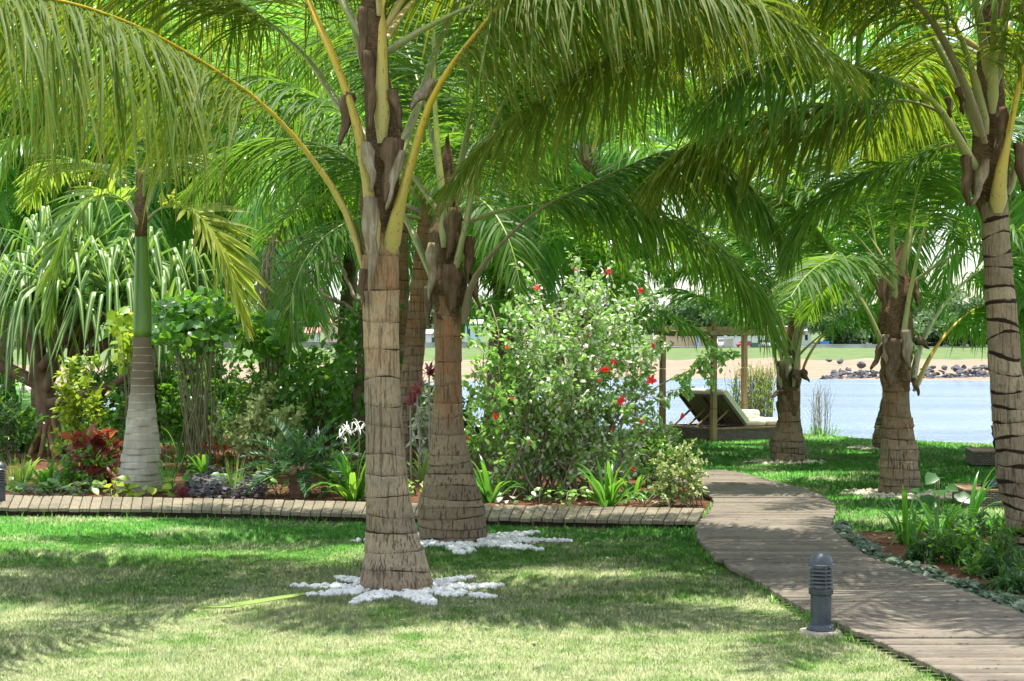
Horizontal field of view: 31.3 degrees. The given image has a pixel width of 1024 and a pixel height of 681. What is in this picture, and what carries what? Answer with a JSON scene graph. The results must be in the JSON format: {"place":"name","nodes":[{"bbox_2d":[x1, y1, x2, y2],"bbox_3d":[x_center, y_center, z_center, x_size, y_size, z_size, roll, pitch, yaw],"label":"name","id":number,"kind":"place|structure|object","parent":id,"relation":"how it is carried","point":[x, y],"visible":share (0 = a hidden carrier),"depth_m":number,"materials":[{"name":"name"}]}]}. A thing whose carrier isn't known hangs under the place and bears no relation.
{"place":"outdoors","nodes":[
{"label":"outdoors","id":0,"kind":"place"},
{"bbox_2d":[0,444,709,516],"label":"planting bed soil","id":1,"kind":"structure","parent":0,"point":[335,497],"depth_m":22.89,"materials":[{"name":"brown soil"}]},
{"bbox_2d":[0,453,39,490],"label":"grass clump","id":2,"kind":"object","parent":1,"relation":"on","point":[21,476],"visible":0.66,"depth_m":23.07,"materials":[{"name":"green plant"}]},
{"bbox_2d":[0,368,45,465],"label":"shrub","id":3,"kind":"object","parent":1,"relation":"on","point":[5,425],"visible":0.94,"depth_m":27.89,"materials":[{"name":"green plant"}]},
{"bbox_2d":[0,397,55,452],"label":"shrub","id":4,"kind":"object","parent":1,"relation":"on","point":[21,447],"visible":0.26,"depth_m":30.79,"materials":[{"name":"green plant"}]},
{"bbox_2d":[6,477,64,495],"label":"seedling","id":5,"kind":"object","parent":1,"relation":"on","point":[46,483],"visible":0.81,"depth_m":22.41,"materials":[{"name":"green plant"}]},
{"bbox_2d":[24,456,68,491],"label":"spider lily","id":6,"kind":"object","parent":1,"relation":"on","point":[44,474],"visible":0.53,"depth_m":22.86,"materials":[{"name":"green plant"}]},
{"bbox_2d":[46,430,116,492],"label":"shrub","id":7,"kind":"object","parent":1,"relation":"on","point":[71,474],"visible":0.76,"depth_m":22.98,"materials":[{"name":"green plant"}]},
{"bbox_2d":[49,351,115,469],"bbox_3d":[-6.187,1.073,26.288,0.971,1.870,0.976,0,0,0],"label":"shrub","id":8,"kind":"object","parent":1,"relation":"on","point":[67,391],"visible":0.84,"depth_m":26.14,"materials":[{"name":"green plant"}]},
{"bbox_2d":[61,423,123,488],"bbox_3d":[-5.361,1.526,23.410,0.838,0.944,0.579,0,0,0],"label":"copperleaf","id":9,"kind":"object","parent":1,"relation":"on","point":[97,440],"visible":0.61,"depth_m":23.33,"materials":[{"name":"red plant"}]},
{"bbox_2d":[64,382,127,467],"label":"shrub","id":10,"kind":"object","parent":1,"relation":"on","point":[118,422],"visible":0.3,"depth_m":26.90,"materials":[{"name":"green plant"}]},
{"bbox_2d":[0,182,246,457],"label":"pandanus","id":11,"kind":"object","parent":1,"relation":"on","point":[173,278],"visible":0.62,"depth_m":29.57,"materials":[{"name":"green plant"}]},
{"bbox_2d":[104,306,151,420],"bbox_3d":[-5.702,0.690,27.083,0.681,2.414,2.294,0,0,-13],"label":"aralia","id":12,"kind":"object","parent":1,"relation":"on","point":[119,322],"visible":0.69,"depth_m":26.61,"materials":[{"name":"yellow plant"}]},
{"bbox_2d":[12,69,275,493],"bbox_3d":[-4.780,-0.778,23.539,3.016,5.498,3.960,0,0,-21],"label":"royal palm","id":13,"kind":"object","parent":1,"relation":"on","point":[141,430],"visible":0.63,"depth_m":22.77,"materials":[{"name":"green plant"}]},
{"bbox_2d":[115,475,175,497],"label":"arrowhead plant","id":14,"kind":"object","parent":1,"relation":"on","point":[151,490],"visible":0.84,"depth_m":22.17,"materials":[{"name":"green plant"}]},
{"bbox_2d":[143,446,183,494],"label":"grass clump","id":15,"kind":"object","parent":1,"relation":"on","point":[170,474],"visible":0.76,"depth_m":22.57,"materials":[{"name":"green plant"}]},
{"bbox_2d":[155,352,236,459],"bbox_3d":[-5.026,1.060,28.915,1.290,1.776,1.321,0,0,-22],"label":"shrub","id":16,"kind":"object","parent":1,"relation":"on","point":[171,412],"visible":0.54,"depth_m":28.62,"materials":[{"name":"green plant"}]},
{"bbox_2d":[151,286,242,472],"bbox_3d":[-4.650,0.556,26.776,1.525,2.756,2.571,0,0,0],"label":"aralia","id":17,"kind":"object","parent":1,"relation":"on","point":[197,322],"visible":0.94,"depth_m":26.28,"materials":[{"name":"green plant"}]},
{"bbox_2d":[200,436,234,472],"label":"shrub","id":18,"kind":"object","parent":1,"relation":"on","point":[218,455],"visible":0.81,"depth_m":26.12,"materials":[{"name":"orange plant"}]},
{"bbox_2d":[175,465,271,498],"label":"ground cover leaves","id":19,"kind":"object","parent":1,"relation":"on","point":[204,486],"visible":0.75,"depth_m":22.48,"materials":[{"name":"purple plant"}]},
{"bbox_2d":[217,369,272,466],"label":"shrub","id":20,"kind":"object","parent":1,"relation":"on","point":[239,409],"visible":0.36,"depth_m":27.55,"materials":[{"name":"green plant"}]},
{"bbox_2d":[207,370,306,471],"bbox_3d":[-3.717,1.211,26.459,1.489,1.563,1.248,0,0,0],"label":"aralia","id":21,"kind":"object","parent":1,"relation":"on","point":[255,420],"visible":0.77,"depth_m":26.29,"materials":[{"name":"green plant"}]},
{"bbox_2d":[234,308,303,460],"bbox_3d":[-3.865,0.699,28.619,1.172,2.417,2.140,0,0,-21],"label":"aralia","id":22,"kind":"object","parent":1,"relation":"on","point":[261,346],"visible":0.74,"depth_m":28.11,"materials":[{"name":"green plant"}]},
{"bbox_2d":[235,414,364,498],"bbox_3d":[-2.553,1.448,22.157,1.692,1.114,1.615,0,0,0],"label":"cycad","id":23,"kind":"object","parent":1,"relation":"on","point":[299,486],"visible":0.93,"depth_m":22.10,"materials":[{"name":"green plant"}]},
{"bbox_2d":[256,344,364,464],"bbox_3d":[-3.077,0.986,28.191,1.858,1.862,2.585,0,0,0],"label":"aralia","id":24,"kind":"object","parent":1,"relation":"on","point":[283,396],"visible":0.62,"depth_m":27.83,"materials":[{"name":"green plant"}]},
{"bbox_2d":[278,332,356,457],"bbox_3d":[-3.049,0.884,29.003,1.409,2.047,2.655,0,0,-16],"label":"aralia","id":25,"kind":"object","parent":1,"relation":"on","point":[320,355],"visible":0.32,"depth_m":28.77,"materials":[{"name":"green plant"}]},
{"bbox_2d":[286,386,348,458],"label":"shrub","id":26,"kind":"object","parent":1,"relation":"on","point":[309,428],"visible":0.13,"depth_m":28.68,"materials":[{"name":"green plant"}]},
{"bbox_2d":[258,228,404,467],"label":"crooked tree","id":27,"kind":"object","parent":1,"relation":"on","point":[356,408],"visible":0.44,"depth_m":27.03,"materials":[{"name":"green plant"}]},
{"bbox_2d":[254,226,285,313],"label":"dead frond","id":28,"kind":"object","parent":27,"relation":"hanging from","point":[261,288],"visible":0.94,"depth_m":27.34,"materials":[{"name":"grey plant"}]},
{"bbox_2d":[303,426,365,481],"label":"spider lily","id":29,"kind":"object","parent":1,"relation":"on","point":[335,464],"visible":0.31,"depth_m":24.51,"materials":[{"name":"green plant"}]},
{"bbox_2d":[300,419,413,500],"bbox_3d":[-1.849,1.431,21.790,1.274,1.015,1.355,0,0,38],"label":"spider lily","id":30,"kind":"object","parent":1,"relation":"on","point":[351,488],"visible":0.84,"depth_m":21.72,"materials":[{"name":"green plant"}]},
{"bbox_2d":[165,1,596,382],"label":"coconut palm","id":31,"kind":"object","parent":1,"relation":"on","point":[239,217],"visible":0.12,"depth_m":27.41,"materials":[{"name":"green plant"}]},
{"bbox_2d":[404,375,426,483],"bbox_3d":[-1.252,1.185,24.205,0.376,1.472,0.491,0,0,-27],"label":"cordyline","id":32,"kind":"object","parent":1,"relation":"on","point":[417,391],"visible":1,"depth_m":24.20,"materials":[{"name":"red plant"}]},
{"bbox_2d":[194,23,637,475],"bbox_3d":[-1.247,-1.327,25.552,6.271,6.591,6.675,0,0,0],"label":"coconut palm","id":33,"kind":"object","parent":1,"relation":"on","point":[414,353],"visible":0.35,"depth_m":25.04,"materials":[{"name":"green plant"}]},
{"bbox_2d":[405,382,434,468],"bbox_3d":[-1.187,1.200,25.700,0.754,1.505,0.763,0,0,-15],"label":"cordyline","id":34,"kind":"object","parent":1,"relation":"on","point":[424,437],"visible":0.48,"depth_m":25.57,"materials":[{"name":"green plant"}]},
{"bbox_2d":[463,390,517,490],"bbox_3d":[-0.338,1.302,22.952,1.081,1.387,0.773,0,0,0],"label":"shrub","id":35,"kind":"object","parent":1,"relation":"on","point":[476,451],"visible":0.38,"depth_m":22.95,"materials":[{"name":"green plant"}]},
{"bbox_2d":[471,454,527,502],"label":"spider lily","id":36,"kind":"object","parent":1,"relation":"on","point":[486,483],"visible":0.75,"depth_m":21.50,"materials":[{"name":"green plant"}]},
{"bbox_2d":[408,174,722,377],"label":"coconut palm","id":37,"kind":"object","parent":1,"relation":"on","point":[592,266],"visible":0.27,"depth_m":28.97,"materials":[{"name":"green plant"}]},
{"bbox_2d":[460,237,742,498],"bbox_3d":[0.976,0.480,22.641,3.691,3.538,2.570,0,0,0],"label":"hibiscus","id":38,"kind":"object","parent":1,"relation":"on","point":[554,416],"visible":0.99,"depth_m":22.29,"materials":[{"name":"green plant"}]},
{"bbox_2d":[408,6,810,454],"bbox_3d":[1.467,-1.958,30.047,7.101,7.805,7.120,0,0,-30],"label":"coconut palm","id":39,"kind":"object","parent":1,"relation":"on","point":[589,162],"visible":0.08,"depth_m":28.22,"materials":[{"name":"green plant"}]},
{"bbox_2d":[565,457,653,506],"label":"agapanthus","id":40,"kind":"object","parent":1,"relation":"on","point":[608,495],"visible":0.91,"depth_m":21.04,"materials":[{"name":"green plant"}]},
{"bbox_2d":[594,473,661,500],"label":"agapanthus","id":41,"kind":"object","parent":1,"relation":"on","point":[639,482],"visible":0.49,"depth_m":22.02,"materials":[{"name":"green plant"}]},
{"bbox_2d":[615,419,692,486],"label":"shrub","id":42,"kind":"object","parent":1,"relation":"on","point":[652,443],"visible":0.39,"depth_m":23.75,"materials":[{"name":"green plant"}]},
{"bbox_2d":[647,438,708,507],"bbox_3d":[1.884,1.549,21.148,0.826,0.853,0.716,0,0,0],"label":"aralia","id":43,"kind":"object","parent":1,"relation":"on","point":[687,472],"visible":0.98,"depth_m":21.06,"materials":[{"name":"green plant"}]},
{"bbox_2d":[13,309,989,394],"bbox_3d":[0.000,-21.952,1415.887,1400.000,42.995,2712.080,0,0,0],"label":"shore","id":44,"kind":"structure","parent":0,"point":[680,359],"depth_m":210.01,"materials":[{"name":"beige sand"}]},
{"bbox_2d":[648,288,733,335],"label":"shore tree","id":45,"kind":"object","parent":44,"relation":"on","point":[674,310],"visible":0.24,"depth_m":363.70,"materials":[{"name":"green plant"}]},
{"bbox_2d":[676,286,787,335],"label":"shore tree","id":46,"kind":"object","parent":44,"relation":"on","point":[707,321],"visible":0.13,"depth_m":360.23,"materials":[{"name":"green plant"}]},
{"bbox_2d":[804,311,872,343],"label":"shore tree","id":47,"kind":"object","parent":44,"relation":"on","point":[852,339],"visible":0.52,"depth_m":332.68,"materials":[{"name":"green plant"}]},
{"bbox_2d":[913,310,948,345],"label":"shore tree","id":48,"kind":"object","parent":44,"relation":"on","point":[934,334],"visible":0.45,"depth_m":337.02,"materials":[{"name":"green plant"}]},
{"bbox_2d":[918,283,983,318],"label":"shore tree","id":49,"kind":"object","parent":44,"relation":"on","point":[971,301],"visible":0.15,"depth_m":373.44,"materials":[{"name":"green plant"}]},
{"bbox_2d":[936,311,987,346],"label":"shore tree","id":50,"kind":"object","parent":44,"relation":"on","point":[968,341],"visible":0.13,"depth_m":333.57,"materials":[{"name":"green plant"}]},
{"bbox_2d":[0,382,1003,680],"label":"lawn","id":51,"kind":"structure","parent":0,"point":[26,400],"depth_m":13.18,"materials":[{"name":"green plant"}]},
{"bbox_2d":[0,52,94,308],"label":"coconut palm","id":52,"kind":"object","parent":51,"relation":"on","point":[61,193],"visible":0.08,"depth_m":37.08,"materials":[{"name":"green plant"}]},
{"bbox_2d":[0,58,130,420],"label":"coconut palm","id":53,"kind":"object","parent":51,"relation":"on","point":[32,399],"visible":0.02,"depth_m":40.30,"materials":[{"name":"green plant"}]},
{"bbox_2d":[56,357,127,437],"bbox_3d":[-7.786,1.103,33.935,1.672,1.711,1.360,0,0,0],"label":"shrub","id":54,"kind":"object","parent":51,"relation":"on","point":[110,376],"visible":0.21,"depth_m":33.93,"materials":[{"name":"green plant"}]},
{"bbox_2d":[0,0,221,430],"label":"coconut palm","id":55,"kind":"object","parent":51,"relation":"on","point":[3,208],"visible":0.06,"depth_m":35.75,"materials":[{"name":"green plant"}]},
{"bbox_2d":[0,1,250,423],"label":"coconut palm","id":56,"kind":"object","parent":51,"relation":"on","point":[72,192],"visible":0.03,"depth_m":37.67,"materials":[{"name":"green plant"}]},
{"bbox_2d":[0,0,357,431],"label":"coconut palm","id":57,"kind":"object","parent":51,"relation":"on","point":[130,224],"visible":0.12,"depth_m":34.92,"materials":[{"name":"green plant"}]},
{"bbox_2d":[5,0,359,421],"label":"coconut palm","id":58,"kind":"object","parent":51,"relation":"on","point":[182,231],"visible":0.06,"depth_m":35.86,"materials":[{"name":"green plant"}]},
{"bbox_2d":[158,349,222,437],"bbox_3d":[-6.177,0.955,34.719,1.415,2.056,1.455,0,0,0],"label":"shrub","id":59,"kind":"object","parent":51,"relation":"on","point":[172,368],"visible":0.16,"depth_m":34.65,"materials":[{"name":"green plant"}]},
{"bbox_2d":[179,338,251,439],"bbox_3d":[-5.613,0.886,34.439,1.608,2.077,1.514,0,0,0],"label":"shrub","id":60,"kind":"object","parent":51,"relation":"on","point":[225,387],"visible":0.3,"depth_m":34.35,"materials":[{"name":"green plant"}]},
{"bbox_2d":[215,353,292,437],"bbox_3d":[-4.691,1.073,33.974,1.584,1.702,1.388,0,0,-38],"label":"shrub","id":61,"kind":"object","parent":51,"relation":"on","point":[250,363],"visible":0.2,"depth_m":33.92,"materials":[{"name":"green plant"}]},
{"bbox_2d":[203,593,305,608],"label":"fallen leaf","id":62,"kind":"object","parent":51,"relation":"on","point":[237,604],"visible":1,"depth_m":13.23,"materials":[{"name":"yellow plant"}]},
{"bbox_2d":[96,0,491,436],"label":"coconut palm","id":63,"kind":"object","parent":51,"relation":"on","point":[257,263],"visible":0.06,"depth_m":33.83,"materials":[{"name":"green plant"}]},
{"bbox_2d":[0,495,703,527],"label":"straight boardwalk","id":64,"kind":"structure","parent":51,"relation":"on","point":[571,516],"depth_m":19.81,"materials":[{"name":"brown wood"}]},
{"bbox_2d":[157,0,577,386],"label":"coconut palm","id":65,"kind":"object","parent":51,"relation":"on","point":[350,267],"visible":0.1,"depth_m":38.38,"materials":[{"name":"green plant"}]},
{"bbox_2d":[290,574,504,605],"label":"pebbles","id":66,"kind":"object","parent":51,"relation":"on","point":[424,596],"visible":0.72,"depth_m":13.94,"materials":[{"name":"white gravel"}]},
{"bbox_2d":[68,0,798,542],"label":"coconut palm","id":67,"kind":"object","parent":51,"relation":"on","point":[450,506],"visible":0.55,"depth_m":17.51,"materials":[{"name":"green plant"}]},
{"bbox_2d":[0,0,876,591],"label":"coconut palm","id":68,"kind":"object","parent":51,"relation":"on","point":[394,558],"visible":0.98,"depth_m":13.69,"materials":[{"name":"green plant"}]},
{"bbox_2d":[350,530,572,554],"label":"pebbles","id":69,"kind":"object","parent":51,"relation":"on","point":[513,539],"visible":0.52,"depth_m":17.15,"materials":[{"name":"white gravel"}]},
{"bbox_2d":[241,7,708,419],"bbox_3d":[-0.853,-4.498,38.421,9.977,12.852,10.345,0,0,45],"label":"coconut palm","id":70,"kind":"object","parent":51,"relation":"on","point":[511,339],"depth_m":37.13,"materials":[{"name":"green plant"}]},
{"bbox_2d":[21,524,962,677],"bbox_3d":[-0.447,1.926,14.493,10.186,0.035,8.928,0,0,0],"label":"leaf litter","id":71,"kind":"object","parent":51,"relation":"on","point":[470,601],"visible":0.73,"depth_m":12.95,"materials":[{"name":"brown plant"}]},
{"bbox_2d":[339,6,702,389],"bbox_3d":[0.488,-3.112,36.224,9.214,10.100,9.190,0,0,25],"label":"coconut palm","id":72,"kind":"object","parent":51,"relation":"on","point":[410,241],"depth_m":35.79,"materials":[{"name":"green plant"}]},
{"bbox_2d":[300,3,749,445],"bbox_3d":[0.491,-3.256,32.904,8.058,10.381,8.356,0,0,8],"label":"coconut palm","id":73,"kind":"object","parent":51,"relation":"on","point":[501,353],"visible":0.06,"depth_m":32.41,"materials":[{"name":"green plant"}]},
{"bbox_2d":[333,12,778,428],"bbox_3d":[0.986,-2.639,33.494,8.601,9.155,8.137,0,0,-41],"label":"coconut palm","id":74,"kind":"object","parent":51,"relation":"on","point":[645,290],"visible":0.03,"depth_m":33.37,"materials":[{"name":"green plant"}]},
{"bbox_2d":[666,388,777,440],"bbox_3d":[4.160,1.389,34.936,1.953,0.956,1.543,0,0,-30],"label":"daybed","id":75,"kind":"object","parent":51,"relation":"on","point":[734,421],"visible":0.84,"depth_m":34.43,"materials":[{"name":"beige fabric"}]},
{"bbox_2d":[654,322,804,441],"bbox_3d":[4.160,0.772,34.933,2.258,2.230,1.763,0,0,-30],"label":"pergola frame","id":76,"kind":"object","parent":51,"relation":"on","point":[714,330],"visible":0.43,"depth_m":35.08,"materials":[{"name":"wood"}]},
{"bbox_2d":[723,360,776,416],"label":"broom shrub","id":77,"kind":"object","parent":51,"relation":"on","point":[761,387],"visible":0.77,"depth_m":37.08,"materials":[{"name":"green plant"}]},
{"bbox_2d":[571,470,1023,680],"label":"curved boardwalk","id":78,"kind":"structure","parent":51,"relation":"on","point":[773,537],"depth_m":13.99,"materials":[{"name":"brown wood"}]},
{"bbox_2d":[647,127,948,461],"bbox_3d":[4.439,-0.841,28.581,4.656,5.582,4.122,0,0,6],"label":"coconut palm","id":79,"kind":"object","parent":51,"relation":"on","point":[787,441],"visible":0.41,"depth_m":28.07,"materials":[{"name":"green plant"}]},
{"bbox_2d":[799,552,842,637],"bbox_3d":[2.056,1.700,12.145,0.286,0.588,0.286,0,0,0],"label":"bollard lamp","id":80,"kind":"object","parent":51,"relation":"on","point":[820,585],"visible":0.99,"depth_m":12.08,"materials":[{"name":"metal"}]},
{"bbox_2d":[804,378,846,435],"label":"broom shrub","id":81,"kind":"object","parent":51,"relation":"on","point":[816,429],"visible":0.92,"depth_m":35.90,"materials":[{"name":"green plant"}]},
{"bbox_2d":[637,64,1023,494],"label":"coconut palm","id":82,"kind":"object","parent":51,"relation":"on","point":[896,287],"visible":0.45,"depth_m":22.33,"materials":[{"name":"green plant"}]},
{"bbox_2d":[645,4,1023,448],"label":"coconut palm","id":83,"kind":"object","parent":51,"relation":"on","point":[876,439],"visible":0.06,"depth_m":29.78,"materials":[{"name":"green plant"}]},
{"bbox_2d":[687,2,1023,376],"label":"coconut palm","id":84,"kind":"object","parent":51,"relation":"on","point":[865,50],"visible":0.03,"depth_m":28.58,"materials":[{"name":"green plant"}]},
{"bbox_2d":[838,488,951,499],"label":"pebbles","id":85,"kind":"object","parent":51,"relation":"on","point":[873,493],"visible":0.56,"depth_m":22.23,"materials":[{"name":"white stone"}]},
{"bbox_2d":[841,0,1023,316],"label":"coconut palm","id":86,"kind":"object","parent":51,"relation":"on","point":[1018,214],"visible":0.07,"depth_m":23.84,"materials":[{"name":"green plant"}]},
{"bbox_2d":[907,472,969,514],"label":"philodendron","id":87,"kind":"object","parent":51,"relation":"on","point":[929,499],"visible":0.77,"depth_m":19.82,"materials":[{"name":"green plant"}]},
{"bbox_2d":[880,2,1023,330],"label":"coconut palm","id":88,"kind":"object","parent":51,"relation":"on","point":[947,267],"visible":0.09,"depth_m":27.32,"materials":[{"name":"green plant"}]},
{"bbox_2d":[952,484,1002,509],"bbox_3d":[5.997,1.804,21.064,1.700,0.232,0.800,0,0,3],"label":"rattan lounger","id":89,"kind":"object","parent":51,"relation":"on","point":[993,494],"visible":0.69,"depth_m":20.71,"materials":[{"name":"brown wicker"}]},
{"bbox_2d":[964,447,994,466],"bbox_3d":[7.812,1.768,27.385,1.900,0.275,0.750,0,0,6],"label":"rattan lounger","id":90,"kind":"object","parent":51,"relation":"on","point":[977,456],"visible":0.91,"depth_m":27.11,"materials":[{"name":"brown wicker"}]},
{"bbox_2d":[967,468,1001,517],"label":"spider lily","id":91,"kind":"object","parent":51,"relation":"on","point":[977,499],"visible":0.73,"depth_m":19.49,"materials":[{"name":"green plant"}]},
{"bbox_2d":[9,0,1023,308],"label":"sky","id":92,"kind":"structure","parent":0,"point":[971,265],"materials":[{"name":"white"}]},
{"bbox_2d":[104,378,992,443],"bbox_3d":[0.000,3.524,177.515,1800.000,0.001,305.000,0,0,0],"label":"water","id":93,"kind":"structure","parent":0,"point":[956,411],"depth_m":105.05,"materials":[{"name":"blue liquid"}]},
{"bbox_2d":[856,532,1023,595],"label":"planting bed soil","id":94,"kind":"structure","parent":0,"point":[896,548],"depth_m":16.54,"materials":[{"name":"brown soil"}]},
{"bbox_2d":[414,0,1023,560],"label":"coconut palm","id":95,"kind":"object","parent":94,"relation":"on","point":[988,178],"visible":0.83,"depth_m":15.86,"materials":[{"name":"green plant"}]},
{"bbox_2d":[864,484,932,544],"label":"spider lily","id":96,"kind":"object","parent":94,"relation":"on","point":[906,531],"visible":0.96,"depth_m":17.23,"materials":[{"name":"green plant"}]},
{"bbox_2d":[872,503,958,544],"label":"spider lily","id":97,"kind":"object","parent":94,"relation":"on","point":[915,530],"visible":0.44,"depth_m":17.36,"materials":[{"name":"green plant"}]},
{"bbox_2d":[832,519,1023,612],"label":"ground cover leaves","id":98,"kind":"object","parent":94,"relation":"on","point":[864,545],"visible":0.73,"depth_m":14.94,"materials":[{"name":"green plant"}]},
{"bbox_2d":[902,530,981,564],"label":"weed shrub","id":99,"kind":"object","parent":94,"relation":"on","point":[922,549],"visible":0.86,"depth_m":15.96,"materials":[{"name":"green plant"}]},
{"bbox_2d":[893,491,990,535],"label":"agapanthus","id":100,"kind":"object","parent":94,"relation":"on","point":[928,514],"visible":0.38,"depth_m":17.84,"materials":[{"name":"green plant"}]},
{"bbox_2d":[932,513,992,566],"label":"weed shrub","id":101,"kind":"object","parent":94,"relation":"on","point":[955,558],"visible":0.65,"depth_m":15.76,"materials":[{"name":"green plant"}]},
{"bbox_2d":[942,508,998,546],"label":"weed shrub","id":102,"kind":"object","parent":94,"relation":"on","point":[982,525],"visible":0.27,"depth_m":16.77,"materials":[{"name":"green plant"}]},
{"bbox_2d":[952,539,1022,576],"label":"weed shrub","id":103,"kind":"object","parent":94,"relation":"on","point":[977,557],"visible":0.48,"depth_m":15.02,"materials":[{"name":"green plant"}]},
{"bbox_2d":[954,515,1023,556],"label":"weed shrub","id":104,"kind":"object","parent":94,"relation":"on","point":[1001,546],"visible":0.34,"depth_m":16.06,"materials":[{"name":"green plant"}]},
{"bbox_2d":[964,533,1023,579],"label":"weed shrub","id":105,"kind":"object","parent":94,"relation":"on","point":[994,562],"visible":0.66,"depth_m":14.86,"materials":[{"name":"green plant"}]},
{"bbox_2d":[979,549,1023,593],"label":"weed shrub","id":106,"kind":"object","parent":94,"relation":"on","point":[1010,583],"visible":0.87,"depth_m":14.00,"materials":[{"name":"green plant"}]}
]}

